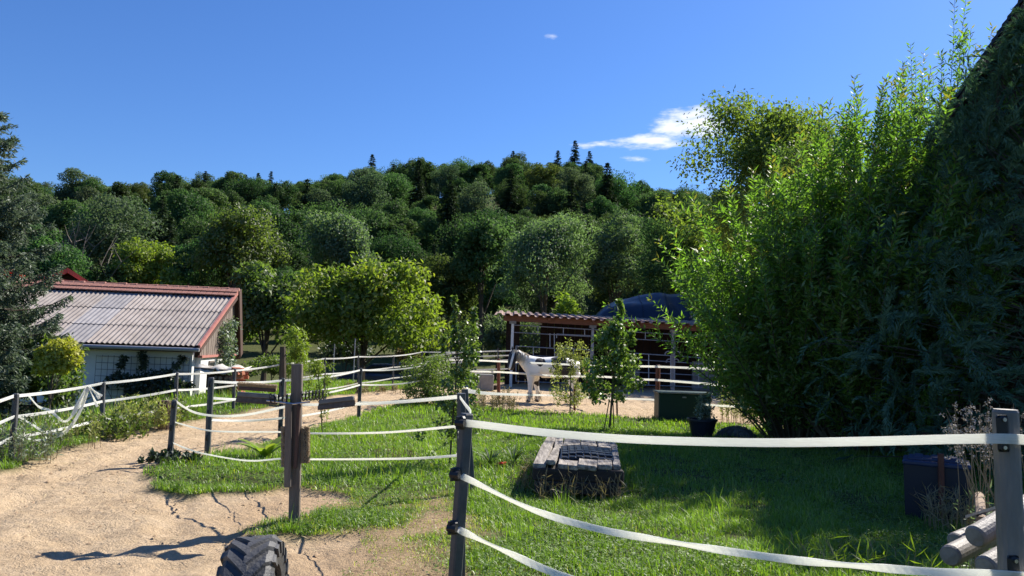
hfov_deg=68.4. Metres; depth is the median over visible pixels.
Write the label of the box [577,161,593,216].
spruce tree
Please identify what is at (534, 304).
broadleaf tree
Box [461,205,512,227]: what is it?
broadleaf tree
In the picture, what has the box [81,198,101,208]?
broadleaf tree
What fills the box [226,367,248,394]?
brick pile
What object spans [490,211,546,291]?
broadleaf tree
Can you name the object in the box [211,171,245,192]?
broadleaf tree
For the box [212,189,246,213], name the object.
broadleaf tree
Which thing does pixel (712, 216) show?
broadleaf tree
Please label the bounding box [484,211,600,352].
willow tree
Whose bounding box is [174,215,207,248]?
broadleaf tree
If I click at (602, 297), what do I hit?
broadleaf tree
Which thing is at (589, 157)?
spruce tree
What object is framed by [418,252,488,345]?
broadleaf tree
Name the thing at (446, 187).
spruce tree
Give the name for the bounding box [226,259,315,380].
leafy tree
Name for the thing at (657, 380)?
electric fence
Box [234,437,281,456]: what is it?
canna plant
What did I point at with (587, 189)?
broadleaf tree
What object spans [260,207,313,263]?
broadleaf tree
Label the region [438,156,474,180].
broadleaf tree
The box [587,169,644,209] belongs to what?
broadleaf tree
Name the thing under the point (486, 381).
stone block
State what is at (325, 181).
broadleaf tree
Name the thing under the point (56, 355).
golden shrub
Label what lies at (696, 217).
broadleaf tree
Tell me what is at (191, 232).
broadleaf tree
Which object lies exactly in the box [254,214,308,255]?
broadleaf tree
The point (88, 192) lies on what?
broadleaf tree
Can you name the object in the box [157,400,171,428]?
clump
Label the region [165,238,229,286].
broadleaf tree
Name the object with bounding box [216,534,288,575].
tractor tyre
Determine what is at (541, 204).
broadleaf tree
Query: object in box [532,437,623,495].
sleeper stack
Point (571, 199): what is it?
spruce tree
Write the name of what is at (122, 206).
broadleaf tree
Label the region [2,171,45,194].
broadleaf tree
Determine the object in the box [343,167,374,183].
broadleaf tree
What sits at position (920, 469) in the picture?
storage bin
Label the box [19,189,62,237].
broadleaf tree
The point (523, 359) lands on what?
horse
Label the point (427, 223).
broadleaf tree
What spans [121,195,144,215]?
broadleaf tree
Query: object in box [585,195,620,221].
broadleaf tree
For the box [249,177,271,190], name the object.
broadleaf tree
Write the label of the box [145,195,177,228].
broadleaf tree
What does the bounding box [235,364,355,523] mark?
brush post
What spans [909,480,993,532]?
weed clump
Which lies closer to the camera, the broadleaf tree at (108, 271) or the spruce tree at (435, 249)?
the broadleaf tree at (108, 271)
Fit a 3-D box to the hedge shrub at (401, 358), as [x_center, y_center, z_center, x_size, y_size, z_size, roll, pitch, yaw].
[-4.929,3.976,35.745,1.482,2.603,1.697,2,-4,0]
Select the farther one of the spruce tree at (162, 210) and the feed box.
the spruce tree at (162, 210)
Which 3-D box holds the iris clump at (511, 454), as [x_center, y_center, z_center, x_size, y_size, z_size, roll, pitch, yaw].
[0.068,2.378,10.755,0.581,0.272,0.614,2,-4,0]
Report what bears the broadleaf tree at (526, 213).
on the ground at (252, 351)
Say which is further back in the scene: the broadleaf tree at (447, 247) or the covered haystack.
the broadleaf tree at (447, 247)
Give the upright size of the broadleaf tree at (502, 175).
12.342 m
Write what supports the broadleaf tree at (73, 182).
on the ground at (252, 351)
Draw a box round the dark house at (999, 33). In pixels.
[908,0,1023,448]
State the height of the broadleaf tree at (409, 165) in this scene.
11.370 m
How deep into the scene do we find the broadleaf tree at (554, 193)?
127.25 m
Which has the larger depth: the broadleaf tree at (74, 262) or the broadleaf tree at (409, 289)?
the broadleaf tree at (409, 289)
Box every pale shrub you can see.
[426,354,460,390]
[549,337,592,412]
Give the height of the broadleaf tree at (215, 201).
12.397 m
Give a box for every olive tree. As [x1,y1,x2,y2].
[629,216,707,308]
[645,84,871,273]
[725,133,866,276]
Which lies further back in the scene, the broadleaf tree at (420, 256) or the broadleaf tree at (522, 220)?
the broadleaf tree at (522, 220)
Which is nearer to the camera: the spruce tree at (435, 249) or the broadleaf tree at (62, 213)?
the spruce tree at (435, 249)
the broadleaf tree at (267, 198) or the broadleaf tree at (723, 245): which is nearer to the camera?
the broadleaf tree at (723, 245)
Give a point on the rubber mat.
(574, 452)
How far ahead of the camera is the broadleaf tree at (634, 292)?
65.88 m
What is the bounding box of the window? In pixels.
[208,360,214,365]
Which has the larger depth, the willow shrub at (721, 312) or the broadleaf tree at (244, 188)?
the broadleaf tree at (244, 188)
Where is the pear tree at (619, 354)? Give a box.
[579,298,646,429]
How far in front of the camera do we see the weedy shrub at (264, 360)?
29.60 m
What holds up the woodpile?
on the ground at (252, 351)
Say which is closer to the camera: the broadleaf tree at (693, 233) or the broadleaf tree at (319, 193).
the broadleaf tree at (693, 233)
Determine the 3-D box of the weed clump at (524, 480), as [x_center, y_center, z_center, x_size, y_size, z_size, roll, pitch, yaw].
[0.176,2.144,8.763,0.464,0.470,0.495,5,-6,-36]
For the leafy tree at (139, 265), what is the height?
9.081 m
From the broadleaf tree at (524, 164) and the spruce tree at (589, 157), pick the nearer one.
the broadleaf tree at (524, 164)
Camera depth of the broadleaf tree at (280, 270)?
75.49 m
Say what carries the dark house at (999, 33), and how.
on the ground at (252, 351)
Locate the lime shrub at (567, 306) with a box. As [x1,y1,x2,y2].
[551,289,585,349]
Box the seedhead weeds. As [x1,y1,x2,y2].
[939,397,1023,568]
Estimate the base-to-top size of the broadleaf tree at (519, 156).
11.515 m
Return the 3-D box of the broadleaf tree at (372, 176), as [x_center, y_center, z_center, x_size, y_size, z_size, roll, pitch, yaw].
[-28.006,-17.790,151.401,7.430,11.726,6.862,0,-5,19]
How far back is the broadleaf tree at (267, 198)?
121.13 m
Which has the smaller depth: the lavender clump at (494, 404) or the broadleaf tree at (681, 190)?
the lavender clump at (494, 404)
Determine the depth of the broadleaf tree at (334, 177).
183.18 m
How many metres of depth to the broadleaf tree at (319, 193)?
123.24 m
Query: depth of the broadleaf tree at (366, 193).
125.77 m
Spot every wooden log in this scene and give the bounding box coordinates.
[940,536,996,565]
[975,546,997,569]
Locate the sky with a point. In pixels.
(131, 91)
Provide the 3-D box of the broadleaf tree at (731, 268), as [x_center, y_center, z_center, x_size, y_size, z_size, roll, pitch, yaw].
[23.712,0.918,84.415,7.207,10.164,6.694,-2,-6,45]
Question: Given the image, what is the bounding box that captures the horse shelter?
[494,310,725,390]
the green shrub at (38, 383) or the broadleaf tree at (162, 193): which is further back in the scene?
the broadleaf tree at (162, 193)
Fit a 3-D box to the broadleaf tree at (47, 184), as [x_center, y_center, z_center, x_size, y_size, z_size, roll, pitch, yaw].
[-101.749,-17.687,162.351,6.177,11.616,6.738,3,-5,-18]
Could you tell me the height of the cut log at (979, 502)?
0.103 m
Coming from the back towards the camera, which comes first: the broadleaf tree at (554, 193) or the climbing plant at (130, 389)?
the broadleaf tree at (554, 193)
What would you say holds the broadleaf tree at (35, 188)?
on the ground at (252, 351)
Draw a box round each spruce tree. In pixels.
[0,111,85,427]
[150,196,172,247]
[158,216,178,252]
[171,175,181,191]
[202,171,208,186]
[268,171,273,186]
[271,183,280,210]
[294,179,316,254]
[366,154,375,170]
[390,164,397,175]
[406,160,427,231]
[418,244,447,334]
[428,184,462,275]
[436,176,456,244]
[498,168,520,219]
[553,151,564,182]
[557,179,587,256]
[567,140,581,166]
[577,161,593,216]
[586,151,592,162]
[593,162,619,224]
[598,207,625,306]
[653,209,670,275]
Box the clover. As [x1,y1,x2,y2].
[2,403,1023,575]
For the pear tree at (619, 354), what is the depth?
15.75 m
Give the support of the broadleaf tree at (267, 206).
on the ground at (252, 351)
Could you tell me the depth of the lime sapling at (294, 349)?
19.80 m
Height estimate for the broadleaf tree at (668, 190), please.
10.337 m
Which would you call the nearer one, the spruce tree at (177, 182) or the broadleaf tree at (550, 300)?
the broadleaf tree at (550, 300)
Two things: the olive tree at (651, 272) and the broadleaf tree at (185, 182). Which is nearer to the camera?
the olive tree at (651, 272)
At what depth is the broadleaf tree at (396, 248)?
94.46 m
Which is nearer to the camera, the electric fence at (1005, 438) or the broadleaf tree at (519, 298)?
the electric fence at (1005, 438)
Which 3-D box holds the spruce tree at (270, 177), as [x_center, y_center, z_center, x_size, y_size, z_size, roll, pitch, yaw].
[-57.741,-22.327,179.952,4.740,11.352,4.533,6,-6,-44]
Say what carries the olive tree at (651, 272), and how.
on the ground at (252, 351)
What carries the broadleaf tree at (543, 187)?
on the ground at (252, 351)
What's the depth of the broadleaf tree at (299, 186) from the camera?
154.63 m
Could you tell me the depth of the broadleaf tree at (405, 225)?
105.50 m
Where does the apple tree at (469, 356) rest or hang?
on the ground at (252, 351)
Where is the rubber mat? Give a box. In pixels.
[561,445,613,461]
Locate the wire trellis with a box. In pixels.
[92,355,189,409]
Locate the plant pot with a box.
[687,417,717,437]
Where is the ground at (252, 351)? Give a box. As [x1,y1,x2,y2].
[0,195,1023,575]
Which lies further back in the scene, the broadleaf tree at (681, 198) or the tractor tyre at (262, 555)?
the broadleaf tree at (681, 198)
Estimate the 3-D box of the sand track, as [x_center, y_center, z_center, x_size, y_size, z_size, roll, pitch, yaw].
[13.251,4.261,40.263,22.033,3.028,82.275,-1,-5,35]
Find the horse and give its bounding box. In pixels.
[508,346,590,403]
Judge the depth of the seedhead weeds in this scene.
4.92 m
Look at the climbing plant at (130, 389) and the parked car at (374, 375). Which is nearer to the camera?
the climbing plant at (130, 389)
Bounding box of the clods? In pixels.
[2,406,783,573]
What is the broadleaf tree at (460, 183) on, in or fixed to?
on the ground at (252, 351)
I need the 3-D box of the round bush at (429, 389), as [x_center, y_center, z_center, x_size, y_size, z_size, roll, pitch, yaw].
[-2.248,2.564,20.724,1.753,1.710,1.617,2,-4,0]
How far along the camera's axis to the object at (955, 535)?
4.08 m
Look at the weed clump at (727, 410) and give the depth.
18.67 m
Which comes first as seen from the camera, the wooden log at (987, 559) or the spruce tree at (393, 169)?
the wooden log at (987, 559)
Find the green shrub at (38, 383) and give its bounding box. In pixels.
[10,332,90,417]
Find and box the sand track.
[0,382,782,575]
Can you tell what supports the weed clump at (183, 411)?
on the ground at (252, 351)
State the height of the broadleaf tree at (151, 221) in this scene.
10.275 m
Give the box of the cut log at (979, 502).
[974,492,986,521]
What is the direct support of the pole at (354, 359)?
on the ground at (252, 351)
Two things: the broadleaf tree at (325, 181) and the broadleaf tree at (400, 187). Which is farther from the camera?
the broadleaf tree at (325, 181)
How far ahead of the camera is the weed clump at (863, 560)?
5.93 m
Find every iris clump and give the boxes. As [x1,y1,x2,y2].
[472,447,505,464]
[499,444,532,461]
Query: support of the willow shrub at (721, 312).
on the ground at (252, 351)
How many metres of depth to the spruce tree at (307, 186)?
124.30 m
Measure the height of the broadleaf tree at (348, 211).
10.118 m
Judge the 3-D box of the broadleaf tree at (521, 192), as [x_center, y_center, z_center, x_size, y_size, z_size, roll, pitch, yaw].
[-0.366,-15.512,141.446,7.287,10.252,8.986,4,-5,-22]
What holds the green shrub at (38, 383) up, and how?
on the ground at (252, 351)
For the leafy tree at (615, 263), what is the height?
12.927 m
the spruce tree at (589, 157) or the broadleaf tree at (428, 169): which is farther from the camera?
the spruce tree at (589, 157)
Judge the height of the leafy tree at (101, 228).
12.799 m
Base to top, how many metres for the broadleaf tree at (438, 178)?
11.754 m
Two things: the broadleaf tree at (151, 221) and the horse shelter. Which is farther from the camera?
the broadleaf tree at (151, 221)
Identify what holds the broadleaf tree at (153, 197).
on the ground at (252, 351)
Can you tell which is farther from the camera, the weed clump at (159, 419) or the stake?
the weed clump at (159, 419)
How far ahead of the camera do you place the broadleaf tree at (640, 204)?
147.40 m
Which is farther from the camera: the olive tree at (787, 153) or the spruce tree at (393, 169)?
the spruce tree at (393, 169)
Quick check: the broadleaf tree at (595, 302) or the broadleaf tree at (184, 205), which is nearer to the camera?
the broadleaf tree at (595, 302)
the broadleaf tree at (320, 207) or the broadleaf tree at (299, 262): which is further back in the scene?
the broadleaf tree at (320, 207)
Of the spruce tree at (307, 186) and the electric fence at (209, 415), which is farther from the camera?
the spruce tree at (307, 186)
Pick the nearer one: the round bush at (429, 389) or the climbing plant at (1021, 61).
the climbing plant at (1021, 61)
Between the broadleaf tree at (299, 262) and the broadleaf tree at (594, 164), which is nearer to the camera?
the broadleaf tree at (299, 262)
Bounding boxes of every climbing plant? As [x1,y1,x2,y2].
[93,351,195,404]
[217,316,242,374]
[905,30,1023,433]
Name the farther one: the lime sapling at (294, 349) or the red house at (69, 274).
the red house at (69, 274)
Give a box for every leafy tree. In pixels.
[62,191,168,281]
[106,236,183,285]
[173,201,291,287]
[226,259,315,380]
[296,210,378,272]
[448,216,519,359]
[586,207,656,302]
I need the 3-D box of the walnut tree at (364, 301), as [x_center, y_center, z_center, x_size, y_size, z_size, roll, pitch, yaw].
[-6.908,1.681,35.793,9.246,7.211,6.040,2,-4,0]
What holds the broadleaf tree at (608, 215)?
on the ground at (252, 351)
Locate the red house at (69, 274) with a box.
[1,268,88,281]
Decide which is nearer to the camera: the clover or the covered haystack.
the clover
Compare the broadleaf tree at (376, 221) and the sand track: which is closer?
the sand track
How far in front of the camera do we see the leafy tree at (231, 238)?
58.77 m
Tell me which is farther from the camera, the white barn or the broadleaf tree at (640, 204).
the broadleaf tree at (640, 204)
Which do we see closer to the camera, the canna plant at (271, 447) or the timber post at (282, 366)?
the canna plant at (271, 447)
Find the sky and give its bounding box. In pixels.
[0,0,1017,210]
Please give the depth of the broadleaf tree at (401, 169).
172.26 m
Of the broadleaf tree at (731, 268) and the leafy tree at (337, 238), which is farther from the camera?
the broadleaf tree at (731, 268)
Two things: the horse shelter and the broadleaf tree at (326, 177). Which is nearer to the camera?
the horse shelter
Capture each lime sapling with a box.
[283,324,312,378]
[303,357,334,431]
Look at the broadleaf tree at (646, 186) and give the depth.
158.76 m
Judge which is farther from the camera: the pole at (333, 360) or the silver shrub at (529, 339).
the silver shrub at (529, 339)
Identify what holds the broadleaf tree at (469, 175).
on the ground at (252, 351)
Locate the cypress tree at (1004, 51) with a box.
[777,0,1023,484]
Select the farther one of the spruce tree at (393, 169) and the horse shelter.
the spruce tree at (393, 169)
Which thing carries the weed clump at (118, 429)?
on the sand track
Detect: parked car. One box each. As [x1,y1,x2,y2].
[336,364,415,381]
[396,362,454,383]
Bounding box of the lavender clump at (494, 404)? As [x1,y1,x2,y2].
[472,386,521,412]
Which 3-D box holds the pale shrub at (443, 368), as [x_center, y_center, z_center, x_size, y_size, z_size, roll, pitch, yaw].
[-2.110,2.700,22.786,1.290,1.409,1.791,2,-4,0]
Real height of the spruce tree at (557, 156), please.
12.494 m
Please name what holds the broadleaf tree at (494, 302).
on the ground at (252, 351)
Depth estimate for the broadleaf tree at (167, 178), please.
149.89 m
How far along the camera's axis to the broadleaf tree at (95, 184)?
132.35 m
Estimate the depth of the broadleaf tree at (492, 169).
160.86 m
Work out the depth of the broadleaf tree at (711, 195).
155.05 m
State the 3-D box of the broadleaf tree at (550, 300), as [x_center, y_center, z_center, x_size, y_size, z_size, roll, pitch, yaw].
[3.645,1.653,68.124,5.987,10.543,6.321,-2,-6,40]
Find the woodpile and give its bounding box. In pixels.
[194,364,251,393]
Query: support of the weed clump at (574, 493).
on the ground at (252, 351)
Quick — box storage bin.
[902,453,970,525]
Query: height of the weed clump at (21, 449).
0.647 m
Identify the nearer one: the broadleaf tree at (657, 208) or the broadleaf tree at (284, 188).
the broadleaf tree at (657, 208)
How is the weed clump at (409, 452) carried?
on the ground at (252, 351)
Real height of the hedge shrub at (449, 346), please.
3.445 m
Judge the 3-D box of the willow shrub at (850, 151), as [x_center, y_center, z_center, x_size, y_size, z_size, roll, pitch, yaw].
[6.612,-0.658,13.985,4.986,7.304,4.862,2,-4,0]
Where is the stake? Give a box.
[937,453,944,520]
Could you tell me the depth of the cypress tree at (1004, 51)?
11.97 m
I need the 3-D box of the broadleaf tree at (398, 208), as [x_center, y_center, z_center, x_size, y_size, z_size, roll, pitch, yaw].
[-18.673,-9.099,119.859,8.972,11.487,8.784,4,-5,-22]
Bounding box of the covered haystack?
[580,293,700,382]
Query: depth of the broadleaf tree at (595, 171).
162.77 m
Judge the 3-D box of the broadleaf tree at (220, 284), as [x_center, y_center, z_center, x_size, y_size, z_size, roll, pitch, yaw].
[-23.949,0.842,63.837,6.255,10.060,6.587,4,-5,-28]
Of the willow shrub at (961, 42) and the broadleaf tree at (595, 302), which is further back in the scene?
the broadleaf tree at (595, 302)
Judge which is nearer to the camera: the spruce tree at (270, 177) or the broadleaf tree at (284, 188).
the broadleaf tree at (284, 188)
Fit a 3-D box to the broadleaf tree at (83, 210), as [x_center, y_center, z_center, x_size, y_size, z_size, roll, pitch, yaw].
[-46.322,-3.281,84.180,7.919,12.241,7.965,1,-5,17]
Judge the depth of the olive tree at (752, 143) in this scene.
46.52 m
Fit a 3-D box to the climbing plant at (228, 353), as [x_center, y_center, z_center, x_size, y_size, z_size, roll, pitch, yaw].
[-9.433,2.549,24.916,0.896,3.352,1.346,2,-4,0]
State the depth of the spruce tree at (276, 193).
131.04 m
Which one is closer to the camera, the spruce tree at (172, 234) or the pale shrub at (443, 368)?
the pale shrub at (443, 368)
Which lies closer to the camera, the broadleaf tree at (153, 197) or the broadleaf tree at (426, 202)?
the broadleaf tree at (426, 202)
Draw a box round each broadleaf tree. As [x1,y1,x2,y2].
[0,224,62,268]
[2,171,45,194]
[2,179,44,204]
[8,221,136,277]
[13,231,107,282]
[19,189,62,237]
[34,198,91,250]
[36,181,54,194]
[41,187,55,198]
[53,167,102,203]
[62,204,131,260]
[74,178,111,202]
[74,185,115,204]
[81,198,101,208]
[91,264,130,282]
[98,181,140,200]
[102,196,134,235]
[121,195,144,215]
[127,181,152,210]
[132,210,183,241]
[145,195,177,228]
[148,181,164,202]
[149,170,183,197]
[160,189,177,236]
[164,186,219,229]
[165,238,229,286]
[172,217,218,279]
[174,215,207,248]
[181,177,195,188]
[181,238,219,285]
[183,178,212,197]
[189,187,231,215]
[192,171,214,184]
[192,250,265,286]
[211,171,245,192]
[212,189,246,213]
[221,176,270,204]
[239,201,277,216]
[248,194,279,212]
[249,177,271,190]
[253,180,299,212]
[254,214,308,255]
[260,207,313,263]
[265,241,321,274]
[272,264,304,333]
[288,178,321,204]
[290,191,321,210]
[290,198,365,273]
[296,187,348,211]
[315,174,340,182]
[320,178,339,199]
[324,178,354,205]
[327,173,345,180]
[341,170,391,213]
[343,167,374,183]
[346,209,365,217]
[351,202,406,243]
[361,171,381,201]
[367,229,422,290]
[368,197,419,239]
[374,172,414,205]
[380,159,423,198]
[380,217,419,256]
[388,273,449,348]
[400,158,417,195]
[405,156,439,198]
[405,207,439,253]
[410,195,442,239]
[411,250,447,311]
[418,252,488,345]
[430,162,464,208]
[433,210,488,306]
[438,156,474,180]
[440,177,472,204]
[449,177,494,221]
[453,229,515,312]
[459,163,493,206]
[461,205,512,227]
[477,160,495,197]
[477,259,521,328]
[490,163,525,207]
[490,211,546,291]
[492,177,529,219]
[497,157,537,194]
[502,151,528,166]
[505,262,567,311]
[507,208,546,222]
[510,252,587,355]
[521,190,564,218]
[524,162,563,195]
[524,278,549,313]
[527,183,558,207]
[532,215,566,225]
[544,187,579,216]
[552,167,595,213]
[557,208,610,274]
[558,161,580,183]
[579,162,604,174]
[579,164,603,209]
[580,250,634,315]
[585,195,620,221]
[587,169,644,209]
[587,253,626,304]
[596,207,659,254]
[598,212,615,226]
[605,254,684,304]
[625,179,651,222]
[631,190,673,220]
[632,191,653,216]
[646,204,683,225]
[655,188,673,207]
[656,188,678,199]
[672,184,703,205]
[673,191,705,212]
[675,194,713,209]
[678,199,713,224]
[682,224,708,266]
[687,230,744,268]
[689,209,708,225]
[698,188,735,208]
[701,210,722,227]
[712,255,749,282]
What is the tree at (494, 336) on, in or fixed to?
on the ground at (252, 351)
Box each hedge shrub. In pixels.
[316,339,375,371]
[393,328,468,368]
[394,347,420,380]
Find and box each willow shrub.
[602,134,1019,437]
[725,60,1023,453]
[853,0,1023,428]
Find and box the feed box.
[653,390,712,420]
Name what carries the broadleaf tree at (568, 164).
on the ground at (252, 351)
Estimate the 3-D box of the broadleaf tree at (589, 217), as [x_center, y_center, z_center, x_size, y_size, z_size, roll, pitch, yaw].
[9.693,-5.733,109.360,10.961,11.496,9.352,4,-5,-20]
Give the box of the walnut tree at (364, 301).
[273,251,458,380]
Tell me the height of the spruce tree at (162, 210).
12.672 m
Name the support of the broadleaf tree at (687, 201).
on the ground at (252, 351)
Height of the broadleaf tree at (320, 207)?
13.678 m
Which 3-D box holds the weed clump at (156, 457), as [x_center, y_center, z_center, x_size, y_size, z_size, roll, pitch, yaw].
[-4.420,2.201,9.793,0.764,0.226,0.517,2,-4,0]
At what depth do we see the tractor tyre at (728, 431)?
14.80 m
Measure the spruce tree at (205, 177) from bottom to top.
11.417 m
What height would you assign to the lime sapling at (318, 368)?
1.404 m
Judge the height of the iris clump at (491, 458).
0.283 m
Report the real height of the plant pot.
0.390 m
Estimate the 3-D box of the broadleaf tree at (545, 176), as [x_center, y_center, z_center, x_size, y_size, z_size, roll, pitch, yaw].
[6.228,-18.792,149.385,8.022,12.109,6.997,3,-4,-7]
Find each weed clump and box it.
[0,412,65,463]
[49,407,103,449]
[71,408,151,441]
[97,391,182,429]
[130,392,198,422]
[137,447,202,463]
[344,380,403,393]
[375,442,422,461]
[507,454,534,490]
[528,464,635,503]
[718,382,757,422]
[777,529,942,575]
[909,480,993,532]
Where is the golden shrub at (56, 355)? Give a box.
[29,336,85,418]
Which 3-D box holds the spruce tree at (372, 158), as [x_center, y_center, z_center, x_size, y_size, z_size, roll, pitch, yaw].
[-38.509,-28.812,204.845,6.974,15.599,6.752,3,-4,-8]
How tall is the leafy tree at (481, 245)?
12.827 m
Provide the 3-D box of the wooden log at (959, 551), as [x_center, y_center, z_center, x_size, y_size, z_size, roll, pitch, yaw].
[2.697,1.341,4.165,1.411,0.171,0.104,6,-6,-40]
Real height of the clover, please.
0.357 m
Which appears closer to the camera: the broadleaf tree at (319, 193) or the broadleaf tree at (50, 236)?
the broadleaf tree at (50, 236)
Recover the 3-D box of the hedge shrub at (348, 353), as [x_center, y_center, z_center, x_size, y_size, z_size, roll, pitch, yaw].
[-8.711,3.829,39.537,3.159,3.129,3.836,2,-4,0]
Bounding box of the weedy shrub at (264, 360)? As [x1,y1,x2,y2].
[241,352,312,379]
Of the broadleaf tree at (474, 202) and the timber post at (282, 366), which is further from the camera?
the broadleaf tree at (474, 202)
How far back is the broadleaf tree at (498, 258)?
89.30 m
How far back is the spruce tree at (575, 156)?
208.72 m
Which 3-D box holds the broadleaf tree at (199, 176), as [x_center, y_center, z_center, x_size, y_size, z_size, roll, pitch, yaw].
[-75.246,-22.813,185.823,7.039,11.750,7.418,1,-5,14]
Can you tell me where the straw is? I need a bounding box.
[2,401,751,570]
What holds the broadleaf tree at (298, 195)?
on the ground at (252, 351)
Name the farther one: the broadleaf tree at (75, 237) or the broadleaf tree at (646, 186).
the broadleaf tree at (646, 186)
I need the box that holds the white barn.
[0,279,242,415]
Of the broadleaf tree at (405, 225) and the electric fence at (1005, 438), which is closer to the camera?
the electric fence at (1005, 438)
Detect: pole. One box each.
[332,344,334,380]
[353,339,355,380]
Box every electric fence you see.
[0,350,496,459]
[167,364,465,575]
[427,348,741,489]
[446,396,1023,575]
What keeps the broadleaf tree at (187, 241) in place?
on the ground at (252, 351)
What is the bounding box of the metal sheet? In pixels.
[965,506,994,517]
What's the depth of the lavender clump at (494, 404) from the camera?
19.03 m
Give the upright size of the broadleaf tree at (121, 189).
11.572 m
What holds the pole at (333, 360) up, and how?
on the ground at (252, 351)
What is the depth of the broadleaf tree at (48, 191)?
150.29 m
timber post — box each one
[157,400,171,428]
[279,347,285,405]
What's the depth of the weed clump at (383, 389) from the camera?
24.97 m
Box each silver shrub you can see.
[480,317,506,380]
[481,305,540,352]
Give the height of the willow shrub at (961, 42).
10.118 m
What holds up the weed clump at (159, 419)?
on the ground at (252, 351)
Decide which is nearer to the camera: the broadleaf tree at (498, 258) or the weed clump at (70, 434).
the weed clump at (70, 434)
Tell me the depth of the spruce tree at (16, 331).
16.67 m
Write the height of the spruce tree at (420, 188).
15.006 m
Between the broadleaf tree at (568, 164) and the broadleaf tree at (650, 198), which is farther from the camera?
the broadleaf tree at (568, 164)
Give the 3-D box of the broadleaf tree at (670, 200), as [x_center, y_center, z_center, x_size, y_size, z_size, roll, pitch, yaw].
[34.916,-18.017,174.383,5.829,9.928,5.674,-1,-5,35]
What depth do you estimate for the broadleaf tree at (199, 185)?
149.27 m
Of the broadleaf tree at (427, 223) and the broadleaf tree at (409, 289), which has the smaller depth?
the broadleaf tree at (409, 289)
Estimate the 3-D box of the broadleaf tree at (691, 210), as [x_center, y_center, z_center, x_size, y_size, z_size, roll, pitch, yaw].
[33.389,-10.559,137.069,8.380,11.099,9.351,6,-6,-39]
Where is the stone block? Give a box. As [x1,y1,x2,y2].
[478,374,493,390]
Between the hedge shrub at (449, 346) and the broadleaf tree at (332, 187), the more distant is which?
the broadleaf tree at (332, 187)
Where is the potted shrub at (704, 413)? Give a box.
[693,391,716,419]
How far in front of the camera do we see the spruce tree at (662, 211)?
98.83 m
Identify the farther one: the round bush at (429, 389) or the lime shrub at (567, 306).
the lime shrub at (567, 306)
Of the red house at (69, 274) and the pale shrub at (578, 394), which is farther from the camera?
the red house at (69, 274)
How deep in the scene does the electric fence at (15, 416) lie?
12.35 m
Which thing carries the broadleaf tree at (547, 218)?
on the ground at (252, 351)
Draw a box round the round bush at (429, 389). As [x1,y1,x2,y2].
[398,350,458,404]
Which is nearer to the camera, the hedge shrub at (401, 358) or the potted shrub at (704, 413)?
the potted shrub at (704, 413)
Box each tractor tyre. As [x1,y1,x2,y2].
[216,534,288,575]
[714,425,756,437]
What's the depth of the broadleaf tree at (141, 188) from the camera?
165.78 m
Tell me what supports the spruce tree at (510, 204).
on the ground at (252, 351)
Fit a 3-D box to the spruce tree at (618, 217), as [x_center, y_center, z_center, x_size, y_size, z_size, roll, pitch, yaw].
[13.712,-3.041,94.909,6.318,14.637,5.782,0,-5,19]
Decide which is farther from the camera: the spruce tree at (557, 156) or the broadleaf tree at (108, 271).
the spruce tree at (557, 156)
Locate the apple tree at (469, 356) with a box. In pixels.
[412,294,483,463]
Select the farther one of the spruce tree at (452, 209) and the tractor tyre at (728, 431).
the spruce tree at (452, 209)

